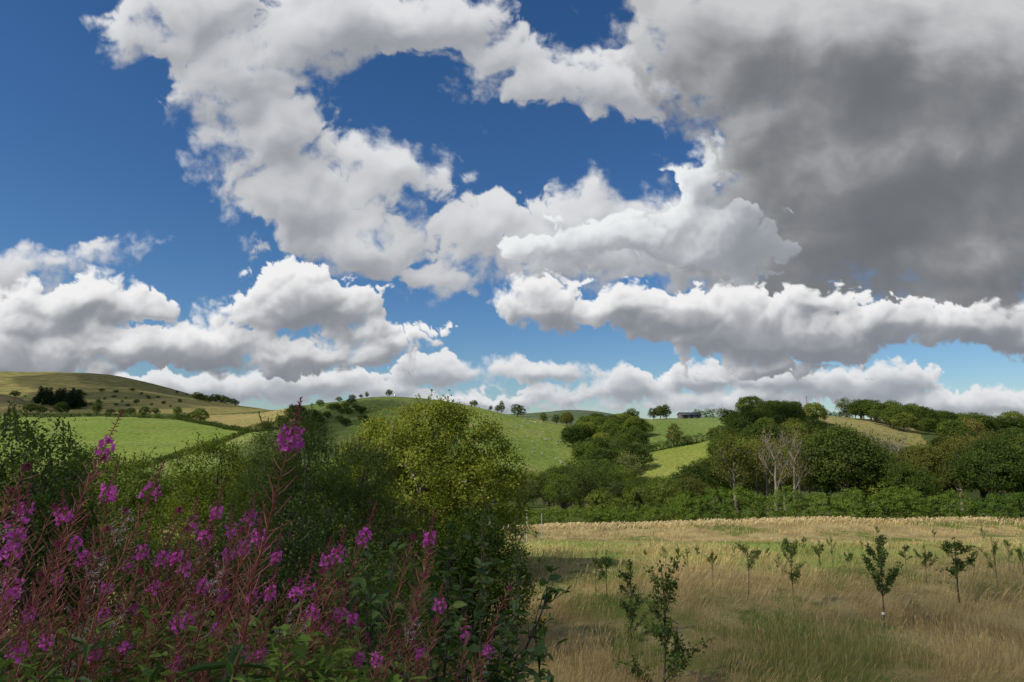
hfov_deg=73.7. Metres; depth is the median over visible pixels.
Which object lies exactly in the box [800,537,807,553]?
sapling
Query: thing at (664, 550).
sapling
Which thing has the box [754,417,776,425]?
tree
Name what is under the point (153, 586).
willowherb
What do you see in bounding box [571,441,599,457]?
tree
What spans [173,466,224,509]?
tree
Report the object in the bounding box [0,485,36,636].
willowherb
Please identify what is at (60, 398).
conifer
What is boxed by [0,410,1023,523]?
valley
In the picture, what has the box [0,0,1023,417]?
sky
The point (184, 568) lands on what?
willowherb
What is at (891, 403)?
tree
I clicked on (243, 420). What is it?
stubble field
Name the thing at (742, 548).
sapling
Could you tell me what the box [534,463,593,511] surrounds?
tree
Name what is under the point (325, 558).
willowherb
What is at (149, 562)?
bramble
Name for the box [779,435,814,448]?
tree
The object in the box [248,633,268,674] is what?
willowherb
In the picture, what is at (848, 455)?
tree
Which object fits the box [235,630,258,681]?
willowherb
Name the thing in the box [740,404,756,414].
tree
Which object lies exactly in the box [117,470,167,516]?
tree
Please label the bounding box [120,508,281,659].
bramble
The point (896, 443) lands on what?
tree
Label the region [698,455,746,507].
tree
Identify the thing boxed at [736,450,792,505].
tree
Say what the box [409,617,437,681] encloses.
willowherb
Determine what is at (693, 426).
field
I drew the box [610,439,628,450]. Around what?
tree
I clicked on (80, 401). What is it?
conifer
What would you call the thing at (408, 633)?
willowherb
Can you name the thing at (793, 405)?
tree
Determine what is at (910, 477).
tree
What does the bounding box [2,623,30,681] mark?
willowherb
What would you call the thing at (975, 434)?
tree
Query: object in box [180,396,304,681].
willowherb
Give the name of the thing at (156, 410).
tree
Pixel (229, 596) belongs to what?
willowherb
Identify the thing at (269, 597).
willowherb
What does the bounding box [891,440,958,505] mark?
tree
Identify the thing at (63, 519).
willowherb
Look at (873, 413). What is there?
tree
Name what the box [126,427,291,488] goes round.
pasture
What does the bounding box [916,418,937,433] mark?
tree
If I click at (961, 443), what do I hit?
tree
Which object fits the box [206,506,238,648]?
willowherb
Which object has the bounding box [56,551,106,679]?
willowherb
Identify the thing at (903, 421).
tree
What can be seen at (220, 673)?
willowherb
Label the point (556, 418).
tree
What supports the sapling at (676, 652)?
on the meadow
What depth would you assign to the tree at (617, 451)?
261.27 m
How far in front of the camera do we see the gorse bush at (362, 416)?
312.61 m
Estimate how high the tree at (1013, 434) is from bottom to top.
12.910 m
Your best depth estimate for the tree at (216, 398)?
1002.10 m
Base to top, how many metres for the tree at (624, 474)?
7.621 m
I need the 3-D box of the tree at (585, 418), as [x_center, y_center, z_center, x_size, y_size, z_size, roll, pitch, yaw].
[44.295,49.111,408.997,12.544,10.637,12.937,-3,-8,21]
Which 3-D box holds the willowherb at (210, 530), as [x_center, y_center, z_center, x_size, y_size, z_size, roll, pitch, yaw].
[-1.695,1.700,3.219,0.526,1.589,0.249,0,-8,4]
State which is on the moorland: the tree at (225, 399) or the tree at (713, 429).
the tree at (225, 399)
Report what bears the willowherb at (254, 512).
on the bank
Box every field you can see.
[193,408,293,428]
[634,441,714,479]
[642,417,724,454]
[814,416,925,447]
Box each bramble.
[0,515,114,652]
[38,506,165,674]
[63,524,226,674]
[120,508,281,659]
[179,492,346,674]
[210,495,402,675]
[271,518,446,677]
[334,528,482,681]
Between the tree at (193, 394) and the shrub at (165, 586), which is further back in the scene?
the tree at (193, 394)
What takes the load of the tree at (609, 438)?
on the valley
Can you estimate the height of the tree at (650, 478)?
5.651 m
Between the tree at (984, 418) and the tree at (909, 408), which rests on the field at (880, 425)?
the tree at (909, 408)
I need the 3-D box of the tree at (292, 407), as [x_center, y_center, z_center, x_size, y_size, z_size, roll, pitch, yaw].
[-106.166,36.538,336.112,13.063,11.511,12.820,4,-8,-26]
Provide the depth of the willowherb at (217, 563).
2.60 m
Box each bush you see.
[9,391,20,396]
[37,405,45,412]
[315,399,323,406]
[316,415,325,422]
[322,411,330,416]
[326,403,335,409]
[333,403,340,410]
[339,418,351,425]
[340,401,349,407]
[341,408,352,413]
[346,397,357,403]
[355,406,366,413]
[357,414,368,422]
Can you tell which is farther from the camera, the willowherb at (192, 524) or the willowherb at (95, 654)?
the willowherb at (192, 524)
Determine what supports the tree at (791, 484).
on the valley
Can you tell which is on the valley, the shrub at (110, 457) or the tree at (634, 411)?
the tree at (634, 411)
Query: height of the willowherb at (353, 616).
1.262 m
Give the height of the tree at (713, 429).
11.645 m
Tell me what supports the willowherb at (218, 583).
on the bank
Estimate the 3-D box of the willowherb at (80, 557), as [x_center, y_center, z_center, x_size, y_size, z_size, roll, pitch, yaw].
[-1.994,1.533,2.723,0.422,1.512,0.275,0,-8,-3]
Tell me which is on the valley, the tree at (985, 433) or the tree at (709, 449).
the tree at (985, 433)
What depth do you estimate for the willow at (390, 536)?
15.01 m
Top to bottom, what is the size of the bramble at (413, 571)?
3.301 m
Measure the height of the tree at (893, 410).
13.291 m
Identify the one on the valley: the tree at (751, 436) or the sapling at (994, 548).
the tree at (751, 436)
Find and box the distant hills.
[508,410,649,424]
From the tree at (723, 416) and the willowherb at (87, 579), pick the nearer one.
the willowherb at (87, 579)
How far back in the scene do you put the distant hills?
1315.22 m
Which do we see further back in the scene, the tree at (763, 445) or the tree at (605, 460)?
the tree at (605, 460)
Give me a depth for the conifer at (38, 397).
649.25 m
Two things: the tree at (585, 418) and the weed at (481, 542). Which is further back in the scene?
the tree at (585, 418)
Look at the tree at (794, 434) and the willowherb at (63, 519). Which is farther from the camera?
the tree at (794, 434)
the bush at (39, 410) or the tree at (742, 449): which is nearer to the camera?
the tree at (742, 449)
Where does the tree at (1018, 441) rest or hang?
on the valley
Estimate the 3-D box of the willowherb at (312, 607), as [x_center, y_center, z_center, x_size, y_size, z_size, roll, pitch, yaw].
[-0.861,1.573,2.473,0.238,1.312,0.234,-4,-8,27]
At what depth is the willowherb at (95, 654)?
2.56 m
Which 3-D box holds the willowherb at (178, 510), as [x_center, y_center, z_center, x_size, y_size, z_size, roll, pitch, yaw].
[-1.738,1.580,2.984,0.429,1.667,0.334,-2,-8,13]
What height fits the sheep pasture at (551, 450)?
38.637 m
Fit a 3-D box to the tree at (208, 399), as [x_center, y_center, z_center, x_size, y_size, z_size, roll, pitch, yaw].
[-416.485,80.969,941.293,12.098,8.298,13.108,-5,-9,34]
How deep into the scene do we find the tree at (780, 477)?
95.69 m
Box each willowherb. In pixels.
[0,410,122,666]
[0,455,111,670]
[0,462,38,621]
[0,483,38,677]
[0,485,22,570]
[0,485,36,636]
[0,502,61,652]
[0,504,24,606]
[0,522,24,601]
[0,555,24,650]
[0,570,50,681]
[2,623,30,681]
[5,488,81,681]
[10,514,89,678]
[12,593,41,681]
[16,539,67,680]
[28,620,56,681]
[29,554,67,663]
[30,527,98,680]
[36,460,119,680]
[42,610,76,680]
[50,525,117,681]
[51,507,135,678]
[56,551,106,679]
[61,460,165,681]
[79,506,188,679]
[80,629,102,681]
[81,540,140,676]
[82,565,113,669]
[82,593,109,677]
[83,567,146,680]
[92,603,126,681]
[93,524,196,680]
[106,527,175,681]
[107,525,150,672]
[110,626,132,681]
[112,589,141,676]
[118,617,158,681]
[121,567,161,679]
[128,496,205,676]
[131,580,172,681]
[143,530,183,681]
[153,512,214,681]
[153,547,193,677]
[154,529,217,680]
[157,599,189,681]
[163,485,223,679]
[164,557,214,677]
[165,589,201,681]
[166,644,182,681]
[173,526,249,681]
[174,533,237,681]
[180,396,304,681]
[180,560,223,681]
[189,511,268,680]
[192,592,234,681]
[193,492,258,681]
[193,603,225,681]
[197,542,270,681]
[202,571,229,681]
[205,526,250,681]
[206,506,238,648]
[212,632,241,679]
[215,572,261,678]
[224,593,257,678]
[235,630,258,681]
[239,578,294,674]
[246,531,283,662]
[247,568,327,678]
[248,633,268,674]
[249,567,277,662]
[259,567,303,677]
[262,536,334,681]
[275,554,321,680]
[282,610,306,676]
[287,502,376,681]
[290,584,319,681]
[297,527,347,681]
[303,580,345,681]
[305,609,333,681]
[318,586,346,678]
[330,593,358,679]
[345,622,364,681]
[345,633,368,681]
[367,548,435,677]
[368,533,418,681]
[368,634,383,681]
[379,571,428,677]
[380,629,400,681]
[392,615,419,676]
[394,508,438,681]
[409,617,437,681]
[409,633,425,681]
[417,582,446,681]
[452,610,474,681]
[467,585,514,681]
[472,631,495,681]
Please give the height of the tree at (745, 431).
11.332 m
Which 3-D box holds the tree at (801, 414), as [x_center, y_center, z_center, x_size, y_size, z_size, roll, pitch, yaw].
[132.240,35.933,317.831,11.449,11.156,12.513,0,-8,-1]
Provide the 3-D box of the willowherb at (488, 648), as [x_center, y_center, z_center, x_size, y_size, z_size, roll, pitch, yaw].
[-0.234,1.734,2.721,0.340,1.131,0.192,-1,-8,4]
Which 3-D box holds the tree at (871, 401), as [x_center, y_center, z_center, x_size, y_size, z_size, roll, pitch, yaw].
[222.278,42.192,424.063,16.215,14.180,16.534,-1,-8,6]
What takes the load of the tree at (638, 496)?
on the valley
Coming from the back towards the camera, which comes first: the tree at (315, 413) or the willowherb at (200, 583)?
the tree at (315, 413)
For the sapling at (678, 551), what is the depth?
28.30 m
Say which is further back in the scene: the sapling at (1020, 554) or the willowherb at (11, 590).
the sapling at (1020, 554)
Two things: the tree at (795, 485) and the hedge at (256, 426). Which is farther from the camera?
the hedge at (256, 426)
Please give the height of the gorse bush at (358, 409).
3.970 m
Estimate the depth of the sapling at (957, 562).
21.49 m
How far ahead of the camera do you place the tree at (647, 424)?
358.31 m
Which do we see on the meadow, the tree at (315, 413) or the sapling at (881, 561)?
the sapling at (881, 561)
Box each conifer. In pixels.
[32,385,47,403]
[45,391,53,405]
[51,388,64,404]
[53,392,64,404]
[64,391,76,408]
[70,389,87,408]
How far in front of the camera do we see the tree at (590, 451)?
272.66 m
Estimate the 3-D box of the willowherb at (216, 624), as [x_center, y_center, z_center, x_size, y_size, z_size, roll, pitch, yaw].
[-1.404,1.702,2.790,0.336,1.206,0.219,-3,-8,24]
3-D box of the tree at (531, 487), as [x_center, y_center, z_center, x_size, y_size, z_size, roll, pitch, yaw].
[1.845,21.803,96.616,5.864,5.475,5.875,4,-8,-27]
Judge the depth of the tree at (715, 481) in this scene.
108.39 m
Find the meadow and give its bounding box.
[3,517,1023,681]
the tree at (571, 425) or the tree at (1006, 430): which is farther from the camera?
the tree at (571, 425)
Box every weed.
[475,490,496,675]
[505,510,527,657]
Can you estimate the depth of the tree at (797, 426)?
259.43 m
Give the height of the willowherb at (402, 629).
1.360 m
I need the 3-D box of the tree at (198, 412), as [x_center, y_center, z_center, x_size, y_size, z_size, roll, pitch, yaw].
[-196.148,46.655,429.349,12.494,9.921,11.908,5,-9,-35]
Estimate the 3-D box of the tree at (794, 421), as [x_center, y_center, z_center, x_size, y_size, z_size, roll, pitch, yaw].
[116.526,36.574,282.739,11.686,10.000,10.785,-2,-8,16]
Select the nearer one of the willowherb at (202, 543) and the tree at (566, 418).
the willowherb at (202, 543)
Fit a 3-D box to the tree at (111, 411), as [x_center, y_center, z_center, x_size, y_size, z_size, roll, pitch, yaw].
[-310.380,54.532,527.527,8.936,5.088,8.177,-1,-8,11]
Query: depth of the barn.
445.85 m
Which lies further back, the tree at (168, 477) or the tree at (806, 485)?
the tree at (806, 485)
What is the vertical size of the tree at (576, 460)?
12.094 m
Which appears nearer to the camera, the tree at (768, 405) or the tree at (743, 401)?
the tree at (768, 405)
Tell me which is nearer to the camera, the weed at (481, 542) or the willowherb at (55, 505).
the willowherb at (55, 505)
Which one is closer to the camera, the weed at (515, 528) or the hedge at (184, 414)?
the weed at (515, 528)
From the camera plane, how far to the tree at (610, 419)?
392.87 m
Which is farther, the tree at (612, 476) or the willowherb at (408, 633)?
the tree at (612, 476)
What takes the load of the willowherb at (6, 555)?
on the bank
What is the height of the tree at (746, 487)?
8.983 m
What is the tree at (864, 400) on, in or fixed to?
on the field at (880, 425)
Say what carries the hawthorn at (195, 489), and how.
on the meadow
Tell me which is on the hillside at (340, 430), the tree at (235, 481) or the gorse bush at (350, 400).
the gorse bush at (350, 400)
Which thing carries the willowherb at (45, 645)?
on the bank
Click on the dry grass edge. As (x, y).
(949, 519)
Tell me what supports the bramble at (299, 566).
on the meadow
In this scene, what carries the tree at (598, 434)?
on the valley
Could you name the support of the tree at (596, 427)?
on the valley
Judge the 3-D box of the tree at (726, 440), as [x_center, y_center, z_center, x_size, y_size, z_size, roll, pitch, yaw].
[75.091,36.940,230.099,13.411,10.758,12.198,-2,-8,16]
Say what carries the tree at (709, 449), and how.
on the field at (667, 461)
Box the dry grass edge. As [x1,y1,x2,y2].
[501,515,1023,530]
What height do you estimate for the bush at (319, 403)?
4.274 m
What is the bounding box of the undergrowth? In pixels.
[0,599,440,681]
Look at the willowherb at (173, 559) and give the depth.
3.08 m
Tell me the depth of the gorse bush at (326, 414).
336.14 m
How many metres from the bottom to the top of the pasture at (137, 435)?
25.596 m
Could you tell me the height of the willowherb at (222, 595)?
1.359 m
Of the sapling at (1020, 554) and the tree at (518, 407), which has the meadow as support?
the sapling at (1020, 554)
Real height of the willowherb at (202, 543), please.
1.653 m
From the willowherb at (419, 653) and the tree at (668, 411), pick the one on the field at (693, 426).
the tree at (668, 411)
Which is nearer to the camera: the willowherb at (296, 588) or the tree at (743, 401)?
the willowherb at (296, 588)
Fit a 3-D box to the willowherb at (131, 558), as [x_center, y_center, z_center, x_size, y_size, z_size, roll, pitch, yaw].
[-2.027,1.666,3.110,0.561,1.487,0.243,2,-8,-16]
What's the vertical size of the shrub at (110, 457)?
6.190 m
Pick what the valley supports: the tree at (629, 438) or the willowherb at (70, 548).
the tree at (629, 438)
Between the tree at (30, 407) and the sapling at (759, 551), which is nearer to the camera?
the sapling at (759, 551)
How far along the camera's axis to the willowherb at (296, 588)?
2.68 m
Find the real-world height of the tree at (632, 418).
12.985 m
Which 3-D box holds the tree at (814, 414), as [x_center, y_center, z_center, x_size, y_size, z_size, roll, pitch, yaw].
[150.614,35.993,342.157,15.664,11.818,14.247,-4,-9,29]
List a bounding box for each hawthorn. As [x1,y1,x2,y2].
[0,395,127,660]
[0,454,16,634]
[1,441,136,654]
[135,427,268,632]
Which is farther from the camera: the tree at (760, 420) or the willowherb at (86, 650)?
the tree at (760, 420)
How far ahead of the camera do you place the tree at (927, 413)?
379.17 m
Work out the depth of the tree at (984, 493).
108.09 m
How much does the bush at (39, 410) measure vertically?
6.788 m
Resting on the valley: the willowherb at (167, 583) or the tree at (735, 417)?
the tree at (735, 417)
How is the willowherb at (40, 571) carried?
on the bank
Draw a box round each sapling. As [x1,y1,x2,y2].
[591,550,603,595]
[595,552,611,596]
[612,555,714,681]
[615,558,648,638]
[660,546,666,568]
[675,545,681,565]
[681,547,689,575]
[707,549,717,586]
[735,542,757,593]
[754,547,761,559]
[780,537,806,606]
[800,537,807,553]
[811,540,823,575]
[825,537,835,563]
[843,550,853,570]
[862,534,903,627]
[898,544,914,568]
[913,546,937,584]
[936,537,977,601]
[968,550,978,567]
[976,537,997,586]
[1003,540,1013,566]
[1014,544,1023,576]
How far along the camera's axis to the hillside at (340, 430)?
331.16 m
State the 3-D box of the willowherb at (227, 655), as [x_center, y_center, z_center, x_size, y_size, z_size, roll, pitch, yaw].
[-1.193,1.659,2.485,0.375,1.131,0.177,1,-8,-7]
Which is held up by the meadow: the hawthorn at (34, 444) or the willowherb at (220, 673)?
the hawthorn at (34, 444)
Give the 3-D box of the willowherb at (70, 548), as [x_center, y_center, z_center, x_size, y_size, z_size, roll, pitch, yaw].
[-2.378,1.679,3.228,0.464,1.663,0.302,-1,-8,6]
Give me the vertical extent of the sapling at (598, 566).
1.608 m
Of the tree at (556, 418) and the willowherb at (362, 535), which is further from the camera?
the tree at (556, 418)
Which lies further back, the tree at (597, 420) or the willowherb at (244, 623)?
the tree at (597, 420)
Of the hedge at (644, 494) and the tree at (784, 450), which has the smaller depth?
the hedge at (644, 494)
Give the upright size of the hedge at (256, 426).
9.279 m
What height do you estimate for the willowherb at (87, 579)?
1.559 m
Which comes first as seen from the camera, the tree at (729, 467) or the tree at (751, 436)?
the tree at (729, 467)
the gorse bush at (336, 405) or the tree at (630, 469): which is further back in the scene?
the gorse bush at (336, 405)
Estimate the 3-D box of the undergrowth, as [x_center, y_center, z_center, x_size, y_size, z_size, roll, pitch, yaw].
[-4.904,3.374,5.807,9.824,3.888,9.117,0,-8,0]
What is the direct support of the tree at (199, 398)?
on the moorland
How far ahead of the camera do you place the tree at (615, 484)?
89.66 m
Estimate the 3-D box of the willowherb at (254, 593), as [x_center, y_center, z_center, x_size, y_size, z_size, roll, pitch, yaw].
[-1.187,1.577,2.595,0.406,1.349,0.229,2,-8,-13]
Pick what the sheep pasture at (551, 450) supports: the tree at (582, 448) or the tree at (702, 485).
the tree at (582, 448)
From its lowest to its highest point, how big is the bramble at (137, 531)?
3.919 m
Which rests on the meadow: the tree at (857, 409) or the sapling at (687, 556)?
the sapling at (687, 556)
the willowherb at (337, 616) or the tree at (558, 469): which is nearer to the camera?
the willowherb at (337, 616)
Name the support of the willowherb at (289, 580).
on the bank
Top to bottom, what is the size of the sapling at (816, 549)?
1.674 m
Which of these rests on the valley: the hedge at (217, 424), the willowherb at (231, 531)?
the hedge at (217, 424)
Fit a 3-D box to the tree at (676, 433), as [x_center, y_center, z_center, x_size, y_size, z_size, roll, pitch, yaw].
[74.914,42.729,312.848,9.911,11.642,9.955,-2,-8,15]
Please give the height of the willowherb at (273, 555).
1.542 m
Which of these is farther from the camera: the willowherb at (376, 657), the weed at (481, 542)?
the weed at (481, 542)
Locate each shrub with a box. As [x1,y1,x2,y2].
[32,441,139,552]
[67,446,193,587]
[90,540,214,658]
[213,442,282,589]
[370,507,488,662]
[423,495,543,656]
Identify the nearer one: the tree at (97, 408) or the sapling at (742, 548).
the sapling at (742, 548)
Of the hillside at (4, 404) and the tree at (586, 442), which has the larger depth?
the hillside at (4, 404)
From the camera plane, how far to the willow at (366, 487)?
16.43 m
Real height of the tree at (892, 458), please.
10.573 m
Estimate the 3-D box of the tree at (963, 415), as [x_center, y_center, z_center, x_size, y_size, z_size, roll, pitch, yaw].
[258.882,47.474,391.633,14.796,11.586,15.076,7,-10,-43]
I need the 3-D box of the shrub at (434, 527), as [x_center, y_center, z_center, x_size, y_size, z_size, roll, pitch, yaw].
[-2.043,5.951,16.377,3.171,3.870,3.200,5,-9,-31]
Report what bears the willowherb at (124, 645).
on the bank
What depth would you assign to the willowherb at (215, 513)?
3.68 m
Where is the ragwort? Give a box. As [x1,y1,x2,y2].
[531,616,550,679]
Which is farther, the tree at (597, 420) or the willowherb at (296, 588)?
the tree at (597, 420)
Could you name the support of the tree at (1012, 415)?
on the valley
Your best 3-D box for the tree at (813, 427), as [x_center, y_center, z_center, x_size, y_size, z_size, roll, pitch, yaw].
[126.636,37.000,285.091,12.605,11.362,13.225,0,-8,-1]
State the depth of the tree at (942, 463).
109.28 m
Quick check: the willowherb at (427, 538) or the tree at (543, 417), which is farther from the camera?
the tree at (543, 417)
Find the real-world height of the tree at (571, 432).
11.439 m
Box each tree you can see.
[0,460,26,499]
[0,468,47,530]
[22,403,39,412]
[52,401,69,414]
[89,397,102,412]
[106,409,115,414]
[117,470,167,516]
[124,407,136,413]
[138,406,150,414]
[142,474,205,513]
[151,408,160,413]
[172,406,182,415]
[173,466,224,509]
[189,392,203,398]
[190,408,210,421]
[194,394,204,400]
[199,458,273,517]
[201,395,210,401]
[205,397,214,401]
[211,394,220,401]
[220,396,232,403]
[249,451,309,514]
[268,445,302,462]
[283,404,307,423]
[299,408,319,423]
[312,388,538,581]
[478,463,517,497]
[498,400,504,412]
[509,479,548,509]
[510,403,525,416]
[514,466,543,497]
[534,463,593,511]
[535,479,553,510]
[539,412,547,421]
[541,471,582,516]
[551,414,559,423]
[557,412,574,425]
[559,427,585,446]
[559,462,610,517]
[561,424,585,438]
[561,454,589,498]
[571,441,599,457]
[571,442,600,462]
[573,424,593,439]
[575,415,593,423]
[576,421,595,435]
[581,446,612,461]
[581,479,625,507]
[582,436,610,449]
[585,447,622,464]
[587,458,619,467]
[587,462,629,505]
[589,416,607,426]
[589,425,599,436]
[590,412,601,419]
[592,432,610,439]
[596,421,623,436]
[596,447,628,459]
[602,414,618,420]
[602,451,634,468]
[603,417,620,423]
[603,436,617,447]
[607,465,634,505]
[607,476,640,510]
[608,419,625,428]
[608,436,622,447]
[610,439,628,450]
[611,451,645,477]
[612,433,638,446]
[613,427,641,436]
[614,413,627,418]
[615,441,653,466]
[617,468,633,478]
[619,414,633,421]
[620,416,645,430]
[623,411,637,418]
[623,427,649,445]
[625,416,654,433]
[627,408,639,416]
[628,440,647,461]
[628,486,649,512]
[631,475,653,507]
[640,479,672,516]
[642,475,676,504]
[647,407,658,418]
[655,405,666,418]
[661,404,671,418]
[665,423,684,444]
[665,465,712,509]
[669,475,703,508]
[669,475,718,512]
[681,457,729,506]
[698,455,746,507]
[705,428,734,451]
[705,434,728,457]
[706,423,740,443]
[706,428,763,511]
[717,435,740,453]
[719,409,733,424]
[723,414,747,427]
[724,461,758,504]
[726,417,757,435]
[727,411,742,425]
[731,434,772,447]
[733,438,760,451]
[733,444,776,459]
[734,438,777,508]
[735,395,763,412]
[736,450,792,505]
[739,423,768,436]
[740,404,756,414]
[740,439,786,451]
[742,410,770,423]
[747,425,788,444]
[751,407,771,416]
[751,438,779,510]
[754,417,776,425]
[756,423,801,510]
[757,400,779,415]
[758,424,790,433]
[761,423,796,509]
[762,411,781,423]
[771,457,810,493]
[773,402,786,411]
[773,404,796,425]
[776,403,805,419]
[776,423,818,509]
[777,422,812,507]
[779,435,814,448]
[780,417,808,432]
[780,445,810,490]
[782,424,824,509]
[783,422,807,433]
[785,406,808,424]
[789,431,808,436]
[790,422,892,509]
[799,442,862,508]
[801,402,829,421]
[801,417,829,434]
[833,397,850,416]
[848,399,872,419]
[851,399,872,418]
[851,445,897,497]
[851,468,907,511]
[857,426,884,506]
[862,402,887,422]
[866,397,880,419]
[867,408,881,423]
[870,430,901,505]
[870,457,945,510]
[878,405,905,428]
[881,400,902,407]
[883,435,914,506]
[889,412,917,431]
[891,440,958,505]
[897,405,915,412]
[904,404,922,426]
[908,406,938,430]
[913,443,967,507]
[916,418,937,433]
[917,430,984,509]
[925,436,953,446]
[933,419,970,436]
[934,411,958,426]
[940,431,1023,510]
[944,432,1017,508]
[952,414,971,419]
[952,430,984,441]
[954,416,972,421]
[956,417,989,438]
[965,415,994,430]
[967,411,987,419]
[978,429,1001,437]
[985,415,999,431]
[987,424,1023,509]
[988,431,1023,494]
[991,417,1023,433]
[999,410,1023,423]
[1000,426,1023,434]
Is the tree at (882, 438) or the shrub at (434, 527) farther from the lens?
the tree at (882, 438)
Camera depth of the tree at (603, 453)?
246.91 m
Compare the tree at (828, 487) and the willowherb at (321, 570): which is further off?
the tree at (828, 487)
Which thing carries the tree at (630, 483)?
on the valley
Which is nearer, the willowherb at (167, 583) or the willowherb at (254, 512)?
the willowherb at (167, 583)
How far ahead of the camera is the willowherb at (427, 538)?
2.98 m
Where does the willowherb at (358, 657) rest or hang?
on the bank
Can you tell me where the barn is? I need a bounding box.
[677,412,701,418]
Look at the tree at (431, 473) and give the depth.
26.32 m
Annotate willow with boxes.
[200,403,375,641]
[284,434,427,632]
[332,495,451,654]
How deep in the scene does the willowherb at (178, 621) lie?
2.39 m
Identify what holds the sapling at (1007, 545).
on the meadow
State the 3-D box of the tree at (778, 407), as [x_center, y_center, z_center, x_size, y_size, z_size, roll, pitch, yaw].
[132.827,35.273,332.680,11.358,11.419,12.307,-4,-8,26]
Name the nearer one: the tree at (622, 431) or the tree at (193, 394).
the tree at (622, 431)
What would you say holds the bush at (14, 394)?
on the hillside at (4, 404)
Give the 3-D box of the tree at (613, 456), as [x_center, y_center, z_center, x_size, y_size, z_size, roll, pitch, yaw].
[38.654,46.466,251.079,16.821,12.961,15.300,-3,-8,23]
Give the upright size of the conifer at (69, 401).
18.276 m
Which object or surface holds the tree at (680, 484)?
on the valley
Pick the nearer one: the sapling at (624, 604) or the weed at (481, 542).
the weed at (481, 542)
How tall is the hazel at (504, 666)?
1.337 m
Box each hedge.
[17,411,175,418]
[127,427,248,469]
[173,412,194,417]
[174,415,250,431]
[244,419,293,432]
[508,502,687,527]
[584,475,691,523]
[641,432,710,452]
[668,484,979,522]
[694,407,737,417]
[804,410,852,417]
[966,491,1023,521]
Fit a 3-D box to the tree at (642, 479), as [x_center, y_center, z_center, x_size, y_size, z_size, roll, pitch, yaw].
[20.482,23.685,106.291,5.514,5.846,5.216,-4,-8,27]
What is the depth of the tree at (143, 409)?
463.29 m
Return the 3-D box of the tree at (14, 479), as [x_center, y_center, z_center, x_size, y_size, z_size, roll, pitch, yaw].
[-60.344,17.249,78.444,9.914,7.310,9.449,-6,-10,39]
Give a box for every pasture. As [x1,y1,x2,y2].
[0,416,246,473]
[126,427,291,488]
[465,405,582,498]
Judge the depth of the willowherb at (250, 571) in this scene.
2.57 m
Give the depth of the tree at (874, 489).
93.49 m
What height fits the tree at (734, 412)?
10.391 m
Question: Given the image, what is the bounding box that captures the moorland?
[0,371,272,413]
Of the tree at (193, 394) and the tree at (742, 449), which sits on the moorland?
the tree at (193, 394)
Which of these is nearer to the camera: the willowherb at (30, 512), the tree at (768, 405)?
the willowherb at (30, 512)
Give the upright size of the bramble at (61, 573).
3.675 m
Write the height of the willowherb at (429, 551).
1.533 m
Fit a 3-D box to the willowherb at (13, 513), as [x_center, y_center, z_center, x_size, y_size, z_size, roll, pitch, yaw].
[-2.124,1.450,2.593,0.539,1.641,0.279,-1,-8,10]
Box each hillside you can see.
[0,394,57,413]
[291,397,465,485]
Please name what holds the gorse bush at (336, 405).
on the hillside at (340, 430)
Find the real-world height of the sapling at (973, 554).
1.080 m
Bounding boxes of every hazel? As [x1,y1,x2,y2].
[315,528,466,681]
[409,519,571,681]
[414,609,553,681]
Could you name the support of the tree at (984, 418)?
on the valley
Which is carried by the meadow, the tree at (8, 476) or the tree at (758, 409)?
the tree at (8, 476)
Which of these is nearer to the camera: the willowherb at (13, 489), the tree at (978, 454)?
the willowherb at (13, 489)
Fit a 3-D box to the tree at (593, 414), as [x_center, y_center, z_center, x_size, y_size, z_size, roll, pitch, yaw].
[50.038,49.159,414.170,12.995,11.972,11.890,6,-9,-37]
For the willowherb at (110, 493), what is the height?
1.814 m
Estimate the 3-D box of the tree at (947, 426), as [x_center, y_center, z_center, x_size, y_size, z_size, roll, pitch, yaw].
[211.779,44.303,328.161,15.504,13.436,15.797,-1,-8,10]
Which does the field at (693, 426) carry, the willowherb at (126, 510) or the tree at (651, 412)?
the tree at (651, 412)
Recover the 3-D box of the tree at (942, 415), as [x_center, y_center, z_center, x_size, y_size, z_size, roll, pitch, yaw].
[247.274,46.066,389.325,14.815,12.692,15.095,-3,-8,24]
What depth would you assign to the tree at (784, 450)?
173.66 m
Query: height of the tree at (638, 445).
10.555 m
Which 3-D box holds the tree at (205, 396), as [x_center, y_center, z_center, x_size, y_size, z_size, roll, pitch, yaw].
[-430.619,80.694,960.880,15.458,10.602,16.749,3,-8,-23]
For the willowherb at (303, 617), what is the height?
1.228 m
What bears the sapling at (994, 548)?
on the meadow
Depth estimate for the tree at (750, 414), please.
289.77 m
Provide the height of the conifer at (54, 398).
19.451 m
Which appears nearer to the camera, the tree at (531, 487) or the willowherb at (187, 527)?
the willowherb at (187, 527)
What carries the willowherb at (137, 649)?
on the bank
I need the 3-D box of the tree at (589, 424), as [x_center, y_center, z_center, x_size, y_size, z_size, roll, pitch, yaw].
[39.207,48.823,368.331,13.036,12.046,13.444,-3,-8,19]
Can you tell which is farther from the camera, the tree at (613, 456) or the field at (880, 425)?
the field at (880, 425)
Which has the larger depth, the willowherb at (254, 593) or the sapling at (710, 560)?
the sapling at (710, 560)
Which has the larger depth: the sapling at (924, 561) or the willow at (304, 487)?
the sapling at (924, 561)
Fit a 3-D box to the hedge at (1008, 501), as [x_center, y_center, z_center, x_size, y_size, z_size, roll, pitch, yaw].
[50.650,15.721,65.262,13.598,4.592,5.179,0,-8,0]
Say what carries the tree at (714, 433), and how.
on the field at (667, 461)
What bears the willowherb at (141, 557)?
on the bank
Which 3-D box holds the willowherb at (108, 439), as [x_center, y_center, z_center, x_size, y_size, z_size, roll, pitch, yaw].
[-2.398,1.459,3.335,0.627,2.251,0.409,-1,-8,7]

